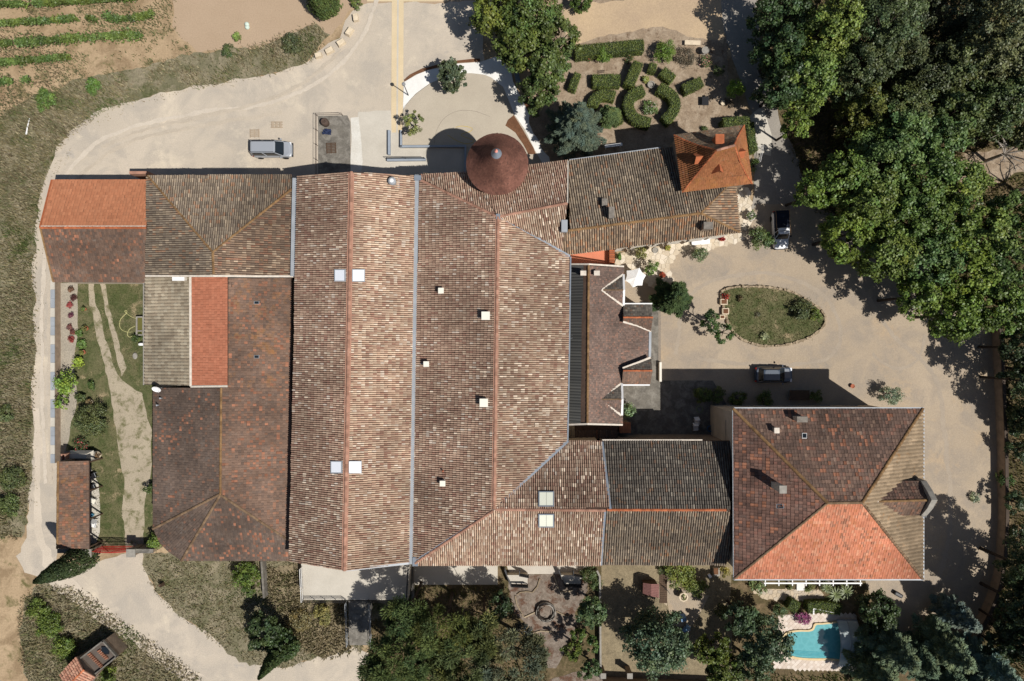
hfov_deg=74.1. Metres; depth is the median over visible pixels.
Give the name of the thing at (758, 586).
shrub
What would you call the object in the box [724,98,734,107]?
plant
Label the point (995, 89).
tree
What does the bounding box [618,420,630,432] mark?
outhouse
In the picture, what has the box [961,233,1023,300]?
plane tree
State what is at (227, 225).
barn
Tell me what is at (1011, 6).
tree
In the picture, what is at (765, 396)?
shrub
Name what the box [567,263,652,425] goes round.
house
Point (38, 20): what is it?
vine row
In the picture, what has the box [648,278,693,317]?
conifer
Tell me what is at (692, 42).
stone bench
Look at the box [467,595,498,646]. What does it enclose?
pine tree
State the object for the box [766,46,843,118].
tree
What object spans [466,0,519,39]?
plane tree
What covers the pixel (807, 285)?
tyre mark
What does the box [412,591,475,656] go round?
pine tree
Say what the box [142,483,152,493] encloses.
shrub
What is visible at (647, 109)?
shrub
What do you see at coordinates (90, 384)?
shrub
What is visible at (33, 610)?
shrub
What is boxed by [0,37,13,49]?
vine row
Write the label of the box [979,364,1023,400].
tree
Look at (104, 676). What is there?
shrub
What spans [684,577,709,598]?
shrub
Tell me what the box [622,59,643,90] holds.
hedge
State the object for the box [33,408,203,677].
wheel track
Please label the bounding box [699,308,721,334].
tree
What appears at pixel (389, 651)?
pine tree
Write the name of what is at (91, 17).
vine row
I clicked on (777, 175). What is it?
lane
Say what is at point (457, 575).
pavement
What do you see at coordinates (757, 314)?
plant
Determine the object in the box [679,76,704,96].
hedge
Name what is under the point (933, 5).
olive tree
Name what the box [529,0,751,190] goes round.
garden soil
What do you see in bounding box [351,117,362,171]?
white edge strip
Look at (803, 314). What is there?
shrub
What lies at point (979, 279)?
plane tree
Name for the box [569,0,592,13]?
shrub
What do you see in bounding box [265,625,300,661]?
tree
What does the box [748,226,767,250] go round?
shrub
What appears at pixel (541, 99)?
plane tree
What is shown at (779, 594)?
flagstone walk
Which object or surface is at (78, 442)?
plant
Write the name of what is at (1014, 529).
tree
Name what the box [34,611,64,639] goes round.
shrub
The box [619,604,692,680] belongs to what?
tree
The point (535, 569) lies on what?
tiled pavement
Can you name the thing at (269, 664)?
cypress tree
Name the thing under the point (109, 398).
lawn grass
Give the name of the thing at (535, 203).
wing
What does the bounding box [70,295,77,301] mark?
plant
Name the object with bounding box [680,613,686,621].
garden chair
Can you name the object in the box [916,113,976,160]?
plane tree
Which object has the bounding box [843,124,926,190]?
plane tree
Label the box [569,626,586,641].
tree
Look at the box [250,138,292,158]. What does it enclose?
van
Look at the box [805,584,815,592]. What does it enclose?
plant
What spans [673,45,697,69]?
shrub
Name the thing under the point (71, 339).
plant
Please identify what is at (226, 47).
shrub
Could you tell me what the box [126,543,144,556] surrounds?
gate pillar
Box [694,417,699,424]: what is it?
garden chair
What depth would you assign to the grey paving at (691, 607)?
75.91 m
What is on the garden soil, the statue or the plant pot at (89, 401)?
the statue
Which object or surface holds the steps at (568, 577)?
on the ground at (16, 584)
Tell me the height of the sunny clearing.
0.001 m
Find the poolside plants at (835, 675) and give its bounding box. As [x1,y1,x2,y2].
[732,672,851,680]
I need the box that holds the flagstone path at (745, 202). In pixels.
[737,186,752,230]
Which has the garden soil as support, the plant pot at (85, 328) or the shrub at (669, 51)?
the shrub at (669, 51)
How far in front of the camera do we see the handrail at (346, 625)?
74.09 m
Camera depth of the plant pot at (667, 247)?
75.12 m
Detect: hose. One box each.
[119,310,135,336]
[448,126,473,143]
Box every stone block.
[314,52,322,58]
[325,46,334,55]
[336,38,345,47]
[345,26,353,37]
[353,13,358,22]
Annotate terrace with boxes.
[301,563,411,599]
[570,249,614,266]
[773,612,856,672]
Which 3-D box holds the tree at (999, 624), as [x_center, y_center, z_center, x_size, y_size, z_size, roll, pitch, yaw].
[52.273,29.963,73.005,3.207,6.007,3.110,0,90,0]
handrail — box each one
[344,601,348,647]
[368,603,371,647]
[386,157,424,158]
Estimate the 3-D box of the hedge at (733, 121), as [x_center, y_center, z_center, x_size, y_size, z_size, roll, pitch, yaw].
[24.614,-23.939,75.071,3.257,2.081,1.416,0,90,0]
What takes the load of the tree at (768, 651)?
on the ground at (16, 584)
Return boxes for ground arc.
[402,85,489,141]
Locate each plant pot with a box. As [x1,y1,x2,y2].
[78,350,85,354]
[81,325,88,330]
[85,398,93,404]
[93,452,101,458]
[659,271,665,277]
[665,244,670,250]
[746,210,755,220]
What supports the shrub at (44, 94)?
on the grass verge at (136, 77)
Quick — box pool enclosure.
[837,619,861,666]
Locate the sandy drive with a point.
(696, 18)
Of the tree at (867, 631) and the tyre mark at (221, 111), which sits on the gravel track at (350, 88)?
the tyre mark at (221, 111)
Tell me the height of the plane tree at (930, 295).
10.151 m
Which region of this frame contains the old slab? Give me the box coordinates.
[318,115,350,173]
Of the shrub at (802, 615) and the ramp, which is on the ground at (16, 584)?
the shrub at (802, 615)
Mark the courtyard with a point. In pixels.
(968, 394)
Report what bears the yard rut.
on the yard at (127, 377)
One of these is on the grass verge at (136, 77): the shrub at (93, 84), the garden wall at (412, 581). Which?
the shrub at (93, 84)
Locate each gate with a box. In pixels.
[92,546,132,552]
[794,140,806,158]
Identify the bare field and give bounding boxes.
[172,0,473,51]
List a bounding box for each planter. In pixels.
[679,591,687,601]
[712,567,719,575]
[719,299,727,304]
[721,308,728,314]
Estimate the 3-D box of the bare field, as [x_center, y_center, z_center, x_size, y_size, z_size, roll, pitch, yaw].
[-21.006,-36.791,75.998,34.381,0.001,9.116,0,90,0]
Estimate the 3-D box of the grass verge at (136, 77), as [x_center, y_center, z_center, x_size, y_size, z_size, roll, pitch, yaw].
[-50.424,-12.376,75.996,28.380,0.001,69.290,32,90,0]
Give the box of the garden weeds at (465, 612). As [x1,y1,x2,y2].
[368,585,549,680]
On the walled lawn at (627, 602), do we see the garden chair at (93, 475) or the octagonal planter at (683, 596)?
the octagonal planter at (683, 596)
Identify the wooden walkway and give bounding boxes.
[659,573,667,605]
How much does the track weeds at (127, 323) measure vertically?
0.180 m
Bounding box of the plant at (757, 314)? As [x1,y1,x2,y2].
[754,311,760,318]
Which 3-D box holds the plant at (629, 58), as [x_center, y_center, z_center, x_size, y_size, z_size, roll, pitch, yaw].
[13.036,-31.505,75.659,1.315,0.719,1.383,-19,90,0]
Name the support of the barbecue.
on the yard at (127, 377)
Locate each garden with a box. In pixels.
[369,566,600,680]
[730,575,915,680]
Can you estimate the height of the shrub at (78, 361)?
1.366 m
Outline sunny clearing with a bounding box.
[960,147,1023,190]
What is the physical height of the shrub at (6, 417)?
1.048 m
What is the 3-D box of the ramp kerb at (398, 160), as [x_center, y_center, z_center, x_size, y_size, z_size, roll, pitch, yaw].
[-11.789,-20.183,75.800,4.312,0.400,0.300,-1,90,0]
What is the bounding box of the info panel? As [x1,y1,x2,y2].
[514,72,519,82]
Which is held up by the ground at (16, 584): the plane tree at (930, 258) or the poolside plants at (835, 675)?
the plane tree at (930, 258)
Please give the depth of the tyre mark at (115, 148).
75.94 m
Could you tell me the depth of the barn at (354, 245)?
67.91 m
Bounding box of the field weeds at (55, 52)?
[0,0,191,119]
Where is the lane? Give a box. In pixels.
[721,0,802,209]
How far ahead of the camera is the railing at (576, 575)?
74.61 m
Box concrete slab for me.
[358,110,391,172]
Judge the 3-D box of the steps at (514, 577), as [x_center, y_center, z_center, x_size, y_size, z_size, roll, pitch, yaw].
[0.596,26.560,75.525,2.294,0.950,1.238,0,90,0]
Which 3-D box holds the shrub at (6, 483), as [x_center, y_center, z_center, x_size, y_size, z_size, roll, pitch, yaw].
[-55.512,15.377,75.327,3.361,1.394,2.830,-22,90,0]
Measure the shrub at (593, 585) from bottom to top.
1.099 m
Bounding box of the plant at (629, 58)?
[623,54,634,64]
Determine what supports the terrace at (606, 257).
on the ground at (16, 584)
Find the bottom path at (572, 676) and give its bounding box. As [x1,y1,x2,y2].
[549,671,606,680]
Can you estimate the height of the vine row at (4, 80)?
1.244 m
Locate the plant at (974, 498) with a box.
[970,491,980,503]
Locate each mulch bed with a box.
[404,58,479,81]
[505,115,535,153]
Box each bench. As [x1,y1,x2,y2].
[605,143,621,149]
[684,40,700,45]
[691,240,700,244]
[701,238,710,244]
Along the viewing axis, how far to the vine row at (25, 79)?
75.10 m
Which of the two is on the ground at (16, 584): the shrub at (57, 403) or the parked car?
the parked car
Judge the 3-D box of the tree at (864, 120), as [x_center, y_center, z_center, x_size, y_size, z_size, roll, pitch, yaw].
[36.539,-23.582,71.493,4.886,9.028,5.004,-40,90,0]
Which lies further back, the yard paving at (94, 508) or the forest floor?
the yard paving at (94, 508)
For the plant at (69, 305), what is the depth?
75.58 m
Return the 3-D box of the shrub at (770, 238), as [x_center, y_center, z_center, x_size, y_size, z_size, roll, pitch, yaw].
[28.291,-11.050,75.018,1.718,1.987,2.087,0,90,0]
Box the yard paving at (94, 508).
[90,466,99,543]
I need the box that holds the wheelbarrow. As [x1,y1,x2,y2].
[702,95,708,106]
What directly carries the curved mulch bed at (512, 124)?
on the exposed concrete yard at (433, 104)
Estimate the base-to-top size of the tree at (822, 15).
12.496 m
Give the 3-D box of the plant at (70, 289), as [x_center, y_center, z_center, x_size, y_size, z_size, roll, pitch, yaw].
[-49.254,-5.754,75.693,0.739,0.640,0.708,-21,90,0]
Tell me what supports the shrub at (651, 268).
on the ground at (16, 584)
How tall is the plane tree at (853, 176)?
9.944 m
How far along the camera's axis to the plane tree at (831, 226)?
67.78 m
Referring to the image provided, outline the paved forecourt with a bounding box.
[383,133,467,174]
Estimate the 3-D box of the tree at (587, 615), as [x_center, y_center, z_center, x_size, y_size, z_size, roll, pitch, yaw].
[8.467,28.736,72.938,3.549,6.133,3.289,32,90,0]
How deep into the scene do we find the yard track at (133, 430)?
75.98 m
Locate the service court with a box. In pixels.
[618,380,726,434]
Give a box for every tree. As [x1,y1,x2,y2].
[32,544,99,583]
[244,609,282,651]
[257,641,287,680]
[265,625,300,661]
[306,0,342,20]
[356,651,393,680]
[362,626,444,680]
[379,581,429,643]
[401,655,470,680]
[402,110,423,135]
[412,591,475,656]
[433,617,498,680]
[436,56,466,93]
[465,627,551,680]
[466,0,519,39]
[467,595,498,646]
[487,589,514,621]
[491,15,543,73]
[499,0,564,50]
[507,621,532,640]
[516,72,560,115]
[527,36,571,91]
[537,11,581,62]
[543,100,606,160]
[559,638,582,661]
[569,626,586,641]
[574,595,607,629]
[577,657,602,679]
[586,634,598,653]
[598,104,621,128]
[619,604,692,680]
[683,643,697,655]
[693,631,731,670]
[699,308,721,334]
[705,651,744,680]
[714,323,735,343]
[721,600,761,636]
[731,646,773,680]
[733,609,797,673]
[745,0,813,48]
[747,17,808,80]
[749,57,806,109]
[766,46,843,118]
[775,108,813,140]
[785,168,837,208]
[798,0,868,67]
[810,149,868,208]
[812,211,874,264]
[816,0,883,40]
[821,29,904,109]
[833,81,891,138]
[836,167,903,231]
[839,641,898,680]
[840,0,929,64]
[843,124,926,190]
[846,215,923,283]
[852,611,879,635]
[853,614,921,674]
[854,588,901,631]
[867,19,929,84]
[867,79,940,135]
[871,102,936,163]
[874,180,950,241]
[877,275,945,321]
[878,143,965,205]
[886,39,964,113]
[888,230,968,294]
[891,0,958,33]
[894,628,941,679]
[906,664,966,680]
[911,612,978,674]
[914,285,993,345]
[915,42,992,100]
[915,191,983,251]
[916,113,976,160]
[921,0,998,43]
[925,10,1023,92]
[925,79,997,142]
[928,233,1002,305]
[928,592,981,633]
[935,156,996,202]
[943,281,1023,335]
[949,0,1023,78]
[950,73,1023,146]
[953,205,1018,262]
[953,630,1022,680]
[954,665,989,680]
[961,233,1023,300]
[978,189,1023,236]
[978,329,1023,367]
[978,608,1023,638]
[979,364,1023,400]
[979,535,1023,597]
[979,581,1023,627]
[981,631,1017,661]
[982,54,1023,122]
[984,135,1023,170]
[991,112,1023,151]
[991,620,1023,664]
[994,289,1023,335]
[998,560,1023,643]
[1003,489,1023,514]
[1004,440,1023,465]
[1005,356,1023,378]
[1005,399,1023,433]
[1005,625,1023,668]
[1006,407,1023,437]
[1007,524,1023,547]
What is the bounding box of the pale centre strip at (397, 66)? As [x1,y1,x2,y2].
[396,0,398,132]
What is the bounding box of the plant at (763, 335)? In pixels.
[759,332,768,339]
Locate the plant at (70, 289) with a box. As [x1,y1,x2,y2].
[67,286,73,292]
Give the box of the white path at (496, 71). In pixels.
[403,57,549,163]
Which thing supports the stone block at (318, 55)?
on the gravel track at (350, 88)
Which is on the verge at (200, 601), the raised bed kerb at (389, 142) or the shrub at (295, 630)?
the shrub at (295, 630)
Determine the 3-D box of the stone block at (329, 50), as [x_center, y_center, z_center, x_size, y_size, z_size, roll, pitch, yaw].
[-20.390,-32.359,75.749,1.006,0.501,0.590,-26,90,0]
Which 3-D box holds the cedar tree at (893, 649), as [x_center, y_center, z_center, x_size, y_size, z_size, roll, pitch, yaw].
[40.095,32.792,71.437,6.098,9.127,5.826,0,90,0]
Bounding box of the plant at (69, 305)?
[67,301,73,308]
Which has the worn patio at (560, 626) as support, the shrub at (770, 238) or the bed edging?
the bed edging
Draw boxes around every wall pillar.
[600,665,605,678]
[625,665,632,678]
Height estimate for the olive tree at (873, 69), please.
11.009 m
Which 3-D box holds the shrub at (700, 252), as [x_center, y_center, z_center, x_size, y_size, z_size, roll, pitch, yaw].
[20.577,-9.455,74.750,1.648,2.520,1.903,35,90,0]
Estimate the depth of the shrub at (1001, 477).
75.00 m
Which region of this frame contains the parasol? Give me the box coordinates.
[625,268,645,286]
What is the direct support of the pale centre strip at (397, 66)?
on the sand path at (394, 63)
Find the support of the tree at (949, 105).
on the forest floor
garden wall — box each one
[50,281,60,462]
[57,548,81,552]
[136,544,161,552]
[260,561,268,597]
[411,567,414,597]
[596,568,601,677]
[602,676,705,680]
[658,362,661,381]
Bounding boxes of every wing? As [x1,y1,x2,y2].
[415,437,608,565]
[420,160,568,249]
[561,147,740,254]
[597,434,729,565]
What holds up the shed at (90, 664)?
on the scrub patch
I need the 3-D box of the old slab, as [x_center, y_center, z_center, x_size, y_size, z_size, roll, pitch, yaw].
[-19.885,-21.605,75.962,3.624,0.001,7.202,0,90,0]
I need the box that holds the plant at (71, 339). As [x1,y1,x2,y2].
[67,335,73,342]
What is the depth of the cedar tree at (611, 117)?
74.16 m
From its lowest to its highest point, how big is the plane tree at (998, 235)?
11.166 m
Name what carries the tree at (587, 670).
on the ground at (16, 584)
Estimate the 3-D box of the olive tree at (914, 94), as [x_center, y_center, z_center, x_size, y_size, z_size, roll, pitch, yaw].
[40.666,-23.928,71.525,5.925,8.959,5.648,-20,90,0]
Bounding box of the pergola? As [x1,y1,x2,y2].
[760,580,861,585]
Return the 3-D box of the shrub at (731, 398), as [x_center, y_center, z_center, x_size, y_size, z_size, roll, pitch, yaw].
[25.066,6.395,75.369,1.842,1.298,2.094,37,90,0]
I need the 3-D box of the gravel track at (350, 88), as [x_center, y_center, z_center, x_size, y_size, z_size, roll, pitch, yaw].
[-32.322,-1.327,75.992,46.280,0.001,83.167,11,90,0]
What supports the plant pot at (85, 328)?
on the yard at (127, 377)
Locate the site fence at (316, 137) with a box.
[315,113,342,173]
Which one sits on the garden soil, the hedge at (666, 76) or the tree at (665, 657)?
the hedge at (666, 76)
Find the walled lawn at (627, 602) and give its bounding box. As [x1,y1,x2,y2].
[601,562,732,675]
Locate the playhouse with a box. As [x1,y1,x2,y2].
[642,580,658,597]
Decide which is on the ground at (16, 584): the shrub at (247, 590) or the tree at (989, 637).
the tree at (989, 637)
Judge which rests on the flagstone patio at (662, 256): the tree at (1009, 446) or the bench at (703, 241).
the bench at (703, 241)
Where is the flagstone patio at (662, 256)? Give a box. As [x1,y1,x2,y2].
[615,231,747,287]
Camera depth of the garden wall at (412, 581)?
75.40 m
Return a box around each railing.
[299,567,303,601]
[301,599,345,602]
[367,599,404,602]
[406,570,408,599]
[504,567,527,587]
[519,568,528,577]
[557,567,581,587]
[572,568,582,577]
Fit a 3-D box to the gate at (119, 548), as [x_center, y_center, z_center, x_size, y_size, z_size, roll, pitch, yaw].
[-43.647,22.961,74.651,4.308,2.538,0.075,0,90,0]
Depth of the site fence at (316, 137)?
75.48 m
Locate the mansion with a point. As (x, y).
(831, 492)
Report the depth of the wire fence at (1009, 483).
74.80 m
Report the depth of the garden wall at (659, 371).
75.40 m
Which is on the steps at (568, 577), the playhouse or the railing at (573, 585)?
the railing at (573, 585)
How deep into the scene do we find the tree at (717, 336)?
72.97 m
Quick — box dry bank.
[267,563,353,657]
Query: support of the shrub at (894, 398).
on the ground at (16, 584)
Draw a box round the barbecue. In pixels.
[61,450,99,460]
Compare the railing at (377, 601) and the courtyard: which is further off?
the courtyard
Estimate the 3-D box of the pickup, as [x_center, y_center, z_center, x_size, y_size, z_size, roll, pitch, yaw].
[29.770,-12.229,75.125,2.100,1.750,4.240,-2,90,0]
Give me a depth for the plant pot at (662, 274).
75.33 m
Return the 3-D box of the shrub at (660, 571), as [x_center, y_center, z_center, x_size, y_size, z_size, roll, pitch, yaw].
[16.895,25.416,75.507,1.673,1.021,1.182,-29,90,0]
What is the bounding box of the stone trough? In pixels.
[136,316,142,335]
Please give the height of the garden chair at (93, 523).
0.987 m
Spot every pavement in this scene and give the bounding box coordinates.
[412,565,497,584]
[507,565,590,573]
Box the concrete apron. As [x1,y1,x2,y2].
[750,107,771,155]
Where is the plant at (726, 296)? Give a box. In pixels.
[721,293,729,299]
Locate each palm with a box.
[819,581,831,593]
[827,587,843,600]
[836,584,853,599]
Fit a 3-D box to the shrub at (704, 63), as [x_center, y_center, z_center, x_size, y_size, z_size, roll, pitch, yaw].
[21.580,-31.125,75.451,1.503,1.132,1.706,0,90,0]
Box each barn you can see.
[143,277,294,561]
[145,174,296,278]
[289,171,418,570]
[412,175,570,565]
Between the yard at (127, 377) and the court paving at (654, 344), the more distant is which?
the yard at (127, 377)
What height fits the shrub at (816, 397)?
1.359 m
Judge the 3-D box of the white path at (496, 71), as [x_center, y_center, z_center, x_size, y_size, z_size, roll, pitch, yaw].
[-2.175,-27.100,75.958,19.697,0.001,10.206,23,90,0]
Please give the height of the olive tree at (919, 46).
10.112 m
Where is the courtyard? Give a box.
[615,203,997,636]
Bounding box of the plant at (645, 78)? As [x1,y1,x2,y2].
[642,75,648,83]
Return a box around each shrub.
[0,404,13,421]
[0,464,28,491]
[0,492,20,516]
[24,597,51,622]
[34,87,56,111]
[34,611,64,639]
[49,634,77,661]
[52,369,78,396]
[52,395,68,409]
[70,356,84,368]
[70,402,108,438]
[73,393,85,401]
[74,329,82,336]
[76,338,86,348]
[84,76,101,96]
[87,380,94,390]
[96,665,116,680]
[131,332,142,341]
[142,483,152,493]
[146,533,162,548]
[221,43,233,57]
[230,561,260,588]
[232,32,241,41]
[241,581,259,597]
[281,32,303,54]
[283,619,297,634]
[287,608,311,632]
[310,603,331,627]
[349,0,362,10]
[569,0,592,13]
[579,565,598,583]
[589,580,603,590]
[596,45,612,62]
[623,401,636,417]
[634,247,647,258]
[642,99,657,114]
[644,260,659,275]
[653,39,675,63]
[657,565,666,574]
[663,565,695,589]
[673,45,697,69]
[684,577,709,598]
[691,247,708,262]
[692,387,710,404]
[700,55,712,67]
[708,385,725,403]
[712,603,727,620]
[713,65,724,76]
[719,566,730,577]
[726,78,745,98]
[727,391,747,405]
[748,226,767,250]
[749,580,767,595]
[750,158,758,171]
[756,389,773,405]
[763,231,776,249]
[773,604,787,617]
[789,297,816,320]
[794,612,812,624]
[809,389,822,404]
[810,307,822,320]
[878,386,904,405]
[995,469,1016,487]
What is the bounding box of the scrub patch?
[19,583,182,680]
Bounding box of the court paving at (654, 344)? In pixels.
[651,309,659,379]
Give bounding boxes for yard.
[61,282,155,549]
[402,73,541,165]
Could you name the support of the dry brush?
on the dry bank
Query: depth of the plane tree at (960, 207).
66.79 m
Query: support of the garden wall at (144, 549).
on the yard at (127, 377)
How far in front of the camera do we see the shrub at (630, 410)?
74.47 m
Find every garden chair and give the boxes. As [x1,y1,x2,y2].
[90,470,98,478]
[90,497,97,504]
[90,519,98,527]
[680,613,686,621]
[682,624,689,632]
[693,423,698,430]
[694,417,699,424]
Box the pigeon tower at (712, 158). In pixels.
[669,124,752,192]
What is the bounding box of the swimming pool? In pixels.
[781,621,840,660]
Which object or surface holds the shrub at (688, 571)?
on the walled lawn at (627, 602)
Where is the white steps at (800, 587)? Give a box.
[797,584,804,590]
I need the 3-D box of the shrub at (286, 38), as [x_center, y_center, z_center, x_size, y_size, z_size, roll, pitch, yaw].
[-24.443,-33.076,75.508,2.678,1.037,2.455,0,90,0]
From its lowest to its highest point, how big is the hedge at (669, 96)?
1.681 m
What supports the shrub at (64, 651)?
on the scrub patch
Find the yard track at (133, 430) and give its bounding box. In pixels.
[89,284,151,547]
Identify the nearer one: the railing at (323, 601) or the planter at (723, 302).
the railing at (323, 601)
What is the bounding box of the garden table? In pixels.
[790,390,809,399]
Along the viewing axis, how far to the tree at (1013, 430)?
73.21 m
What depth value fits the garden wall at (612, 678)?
75.62 m
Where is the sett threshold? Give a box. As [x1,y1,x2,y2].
[658,311,660,361]
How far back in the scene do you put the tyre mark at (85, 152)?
75.94 m
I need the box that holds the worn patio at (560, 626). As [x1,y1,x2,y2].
[508,574,587,667]
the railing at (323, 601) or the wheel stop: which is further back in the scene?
the wheel stop
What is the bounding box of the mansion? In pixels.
[710,405,936,579]
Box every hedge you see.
[567,71,581,94]
[573,39,644,62]
[586,88,616,110]
[591,73,620,90]
[618,115,623,125]
[621,84,651,130]
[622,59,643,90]
[647,61,657,75]
[654,83,681,128]
[658,66,675,85]
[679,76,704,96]
[718,115,750,127]
[745,121,758,154]
[782,595,801,612]
[803,598,842,615]
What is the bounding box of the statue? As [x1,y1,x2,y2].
[701,46,708,54]
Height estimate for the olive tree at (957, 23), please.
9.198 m
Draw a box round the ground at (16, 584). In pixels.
[0,0,956,680]
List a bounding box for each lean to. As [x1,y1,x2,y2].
[56,458,102,548]
[569,425,617,438]
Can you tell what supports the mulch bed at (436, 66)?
on the ground at (16, 584)
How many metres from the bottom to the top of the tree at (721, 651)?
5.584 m
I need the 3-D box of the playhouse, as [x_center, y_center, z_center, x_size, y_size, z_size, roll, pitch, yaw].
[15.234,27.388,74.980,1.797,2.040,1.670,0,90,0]
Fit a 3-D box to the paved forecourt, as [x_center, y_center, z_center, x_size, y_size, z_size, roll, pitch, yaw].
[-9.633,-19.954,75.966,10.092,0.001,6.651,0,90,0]
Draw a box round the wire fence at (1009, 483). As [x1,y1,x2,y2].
[980,330,1017,644]
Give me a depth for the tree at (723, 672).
71.48 m
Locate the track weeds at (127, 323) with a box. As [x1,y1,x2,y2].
[109,284,149,401]
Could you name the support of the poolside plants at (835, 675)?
on the pool garden at (742, 591)
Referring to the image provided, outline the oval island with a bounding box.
[719,285,826,346]
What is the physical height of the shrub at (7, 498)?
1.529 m
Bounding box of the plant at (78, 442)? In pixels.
[71,437,88,450]
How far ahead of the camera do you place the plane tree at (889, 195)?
66.80 m
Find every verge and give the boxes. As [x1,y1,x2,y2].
[0,23,329,537]
[142,552,411,667]
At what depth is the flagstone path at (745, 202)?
75.87 m
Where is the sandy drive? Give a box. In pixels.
[563,0,724,44]
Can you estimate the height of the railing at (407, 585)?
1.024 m
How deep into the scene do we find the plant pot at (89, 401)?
75.37 m
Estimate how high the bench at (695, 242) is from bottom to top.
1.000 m
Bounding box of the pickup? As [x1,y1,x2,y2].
[770,210,791,249]
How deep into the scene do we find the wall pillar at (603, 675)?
74.00 m
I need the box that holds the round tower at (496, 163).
[466,133,527,194]
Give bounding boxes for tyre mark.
[39,0,378,483]
[46,110,281,483]
[101,48,343,146]
[674,271,842,366]
[858,285,953,586]
[872,334,926,370]
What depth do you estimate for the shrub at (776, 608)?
75.19 m
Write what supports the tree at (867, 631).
on the ground at (16, 584)
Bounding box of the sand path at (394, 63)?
[391,1,403,132]
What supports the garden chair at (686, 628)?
on the ground at (16, 584)
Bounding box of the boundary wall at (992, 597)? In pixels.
[966,328,1008,638]
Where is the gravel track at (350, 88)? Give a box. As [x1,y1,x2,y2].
[16,0,483,680]
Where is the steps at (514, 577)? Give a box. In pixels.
[507,572,527,583]
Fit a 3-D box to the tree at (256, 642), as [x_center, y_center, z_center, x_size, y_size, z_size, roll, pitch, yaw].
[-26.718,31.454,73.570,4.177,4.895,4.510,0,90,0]
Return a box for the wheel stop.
[893,590,902,597]
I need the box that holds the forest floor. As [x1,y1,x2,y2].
[761,0,1023,679]
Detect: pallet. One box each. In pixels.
[250,129,258,137]
[271,121,282,127]
[326,142,335,153]
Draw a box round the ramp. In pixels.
[348,600,372,644]
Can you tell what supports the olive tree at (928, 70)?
on the forest floor
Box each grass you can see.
[32,62,307,505]
[70,284,152,550]
[722,288,824,343]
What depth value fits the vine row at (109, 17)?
75.02 m
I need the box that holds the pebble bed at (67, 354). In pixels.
[61,282,77,453]
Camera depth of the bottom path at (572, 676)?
75.90 m
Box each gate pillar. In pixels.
[82,543,102,556]
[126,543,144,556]
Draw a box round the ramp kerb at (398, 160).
[387,158,425,161]
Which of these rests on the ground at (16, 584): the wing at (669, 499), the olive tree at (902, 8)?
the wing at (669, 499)
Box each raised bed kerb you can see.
[388,130,390,154]
[400,130,466,171]
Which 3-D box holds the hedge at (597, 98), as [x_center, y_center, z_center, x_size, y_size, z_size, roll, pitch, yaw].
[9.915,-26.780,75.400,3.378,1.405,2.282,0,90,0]
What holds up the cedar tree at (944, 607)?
on the ground at (16, 584)
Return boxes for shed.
[39,171,154,283]
[59,632,127,680]
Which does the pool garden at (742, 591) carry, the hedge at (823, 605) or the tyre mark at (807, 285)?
the hedge at (823, 605)
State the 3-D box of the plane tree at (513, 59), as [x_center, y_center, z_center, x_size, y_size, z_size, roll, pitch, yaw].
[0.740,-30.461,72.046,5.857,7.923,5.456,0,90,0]
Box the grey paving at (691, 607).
[661,569,708,625]
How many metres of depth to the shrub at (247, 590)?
74.70 m
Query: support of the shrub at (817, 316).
on the ground at (16, 584)
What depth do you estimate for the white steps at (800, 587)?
75.75 m
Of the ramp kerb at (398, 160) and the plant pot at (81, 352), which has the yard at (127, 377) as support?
the plant pot at (81, 352)
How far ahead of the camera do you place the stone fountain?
75.70 m
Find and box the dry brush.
[260,567,351,660]
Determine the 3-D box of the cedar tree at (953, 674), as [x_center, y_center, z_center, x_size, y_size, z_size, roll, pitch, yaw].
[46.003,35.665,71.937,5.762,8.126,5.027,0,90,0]
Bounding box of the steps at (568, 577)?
[560,572,581,583]
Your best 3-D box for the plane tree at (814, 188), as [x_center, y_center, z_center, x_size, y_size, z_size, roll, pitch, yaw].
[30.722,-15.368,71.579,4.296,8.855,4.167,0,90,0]
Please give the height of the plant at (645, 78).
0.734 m
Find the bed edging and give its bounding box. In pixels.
[515,575,573,635]
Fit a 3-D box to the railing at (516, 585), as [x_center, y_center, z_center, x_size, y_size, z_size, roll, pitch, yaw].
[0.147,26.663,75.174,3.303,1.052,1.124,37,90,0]
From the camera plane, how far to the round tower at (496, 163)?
65.58 m
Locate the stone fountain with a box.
[647,81,654,88]
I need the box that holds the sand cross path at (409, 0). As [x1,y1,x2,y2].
[367,0,447,0]
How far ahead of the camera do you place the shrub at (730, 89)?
74.62 m
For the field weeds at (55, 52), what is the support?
on the ground at (16, 584)
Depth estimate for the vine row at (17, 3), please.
75.14 m
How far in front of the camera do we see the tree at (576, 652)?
72.94 m
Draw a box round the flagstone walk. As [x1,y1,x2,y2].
[753,587,824,600]
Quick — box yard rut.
[100,284,126,375]
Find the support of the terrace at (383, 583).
on the verge at (200, 601)
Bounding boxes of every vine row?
[0,0,137,8]
[0,12,79,27]
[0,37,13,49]
[0,51,71,67]
[0,75,13,86]
[12,26,143,50]
[18,75,33,84]
[84,14,97,23]
[101,8,156,24]

